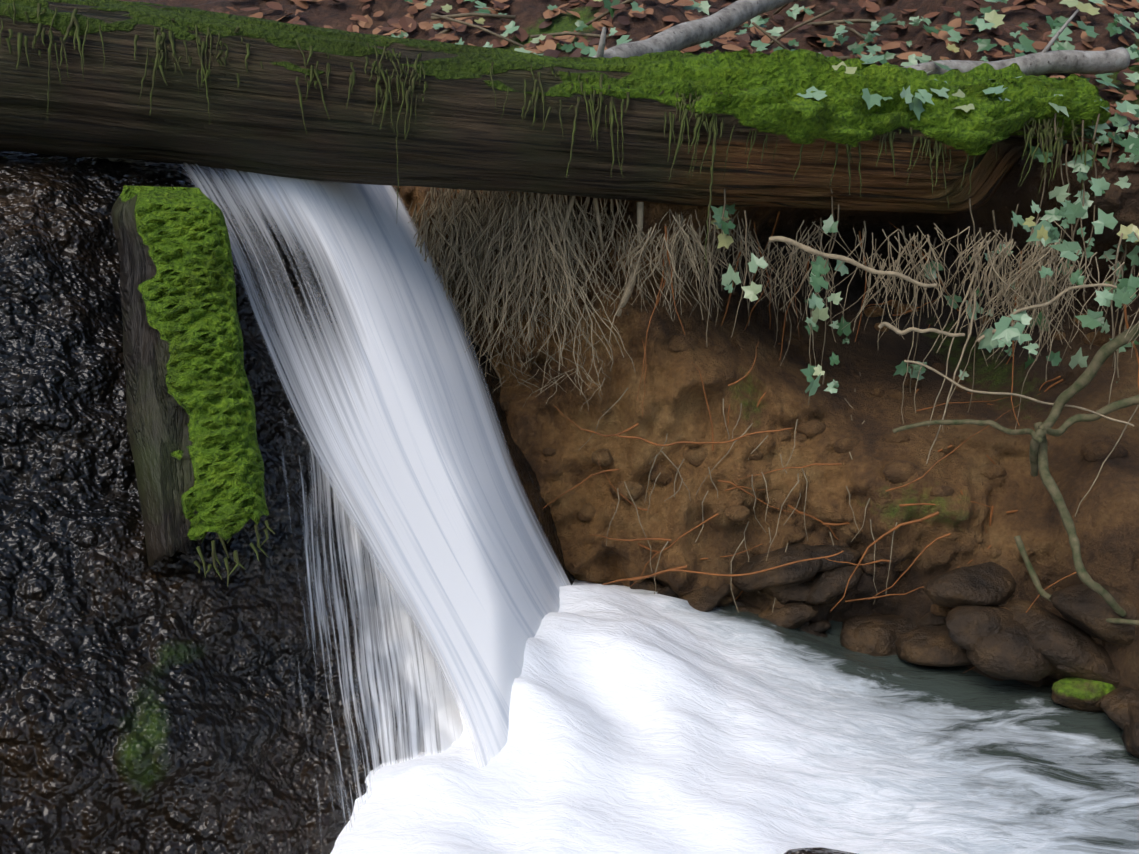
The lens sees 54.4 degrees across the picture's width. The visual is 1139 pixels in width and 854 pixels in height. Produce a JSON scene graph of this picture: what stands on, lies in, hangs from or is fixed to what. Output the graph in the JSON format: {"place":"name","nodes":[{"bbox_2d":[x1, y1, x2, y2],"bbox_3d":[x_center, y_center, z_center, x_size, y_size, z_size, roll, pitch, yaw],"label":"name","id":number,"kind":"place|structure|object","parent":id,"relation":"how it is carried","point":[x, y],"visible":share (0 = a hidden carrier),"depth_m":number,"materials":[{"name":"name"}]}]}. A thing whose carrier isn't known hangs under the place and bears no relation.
{"place":"outdoors","nodes":[
{"label":"outdoors","id":0,"kind":"place"},
{"bbox_2d":[0,150,574,853],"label":"rock face","id":1,"kind":"object","parent":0,"point":[166,704],"visible":0.31,"depth_m":1.74},
{"bbox_2d":[111,185,268,566],"bbox_3d":[-0.635,-0.104,1.830,0.198,0.551,0.629,-6,17,-20],"label":"mossy plank","id":2,"kind":"object","parent":1,"relation":"on","point":[193,441],"visible":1,"depth_m":1.77,"materials":[{"name":"green plant"}]},
{"bbox_2d":[193,520,274,585],"bbox_3d":[-0.495,0.185,1.651,0.122,0.103,0.040,0,16,1],"label":"hanging moss","id":3,"kind":"object","parent":2,"relation":"attached to","point":[215,557],"visible":1,"depth_m":1.64,"materials":[{"name":"green plant"}]},
{"bbox_2d":[269,353,462,852],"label":"water trickle","id":4,"kind":"object","parent":1,"relation":"on","point":[427,683],"visible":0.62,"depth_m":1.90,"materials":[{"name":"white liquid"}]},
{"bbox_2d":[181,162,570,767],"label":"waterfall","id":5,"kind":"object","parent":1,"relation":"on","point":[407,436],"visible":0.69,"depth_m":2.05,"materials":[{"name":"white liquid"}]},
{"bbox_2d":[0,2,1097,265],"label":"log moss strands","id":6,"kind":"object","parent":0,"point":[712,126],"visible":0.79,"depth_m":2.20},
{"bbox_2d":[120,0,1138,710],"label":"bank soil","id":7,"kind":"structure","parent":0,"point":[1106,518],"depth_m":2.63,"materials":[{"name":"brown soil"}]},
{"bbox_2d":[0,0,1110,213],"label":"log","id":8,"kind":"object","parent":7,"relation":"on","point":[460,136],"visible":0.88,"depth_m":2.22,"materials":[{"name":"brown wood"}]},
{"bbox_2d":[209,0,1138,163],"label":"dead leaves","id":9,"kind":"object","parent":7,"relation":"on","point":[546,46],"visible":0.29,"depth_m":3.28,"materials":[{"name":"brown plant"}]},
{"bbox_2d":[391,0,1138,395],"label":"ivy leaves","id":10,"kind":"object","parent":7,"relation":"on","point":[1007,332],"visible":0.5,"depth_m":2.54,"materials":[{"name":"green plant"}]},
{"bbox_2d":[407,187,1138,611],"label":"hanging roots","id":11,"kind":"object","parent":7,"relation":"on","point":[487,235],"visible":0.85,"depth_m":2.51,"materials":[{"name":"brown plant"}]},
{"bbox_2d":[429,0,1138,412],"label":"ivy stems","id":12,"kind":"object","parent":7,"relation":"on","point":[775,40],"visible":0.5,"depth_m":2.67,"materials":[{"name":"plant"}]},
{"bbox_2d":[490,300,1127,616],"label":"bank pebbles","id":13,"kind":"object","parent":7,"relation":"on","point":[1093,450],"visible":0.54,"depth_m":2.59,"materials":[{"name":"stone"}]},
{"bbox_2d":[543,211,1138,672],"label":"orange roots","id":14,"kind":"object","parent":7,"relation":"on","point":[713,443],"visible":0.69,"depth_m":2.55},
{"bbox_2d":[593,0,1129,75],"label":"fallen branches","id":15,"kind":"object","parent":7,"relation":"on","point":[684,35],"visible":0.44,"depth_m":2.67,"materials":[{"name":"grey wood"}]},
{"bbox_2d":[598,543,1138,757],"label":"bank stones","id":16,"kind":"object","parent":7,"relation":"on","point":[978,628],"visible":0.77,"depth_m":2.35,"materials":[{"name":"brown stone"}]},
{"bbox_2d":[892,323,1138,625],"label":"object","id":17,"kind":"object","parent":7,"relation":"on","point":[1038,456],"visible":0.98,"depth_m":2.25,"materials":[{"name":"wood"}]},
{"bbox_2d":[330,579,1138,853],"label":"pool water","id":18,"kind":"structure","parent":0,"point":[641,721],"depth_m":1.97,"materials":[{"name":"liquid"}]},
{"bbox_2d":[784,847,856,853],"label":"pool rock","id":19,"kind":"object","parent":18,"relation":"in","point":[818,850],"visible":0.98,"depth_m":1.75,"materials":[{"name":"black stone"}]}
]}

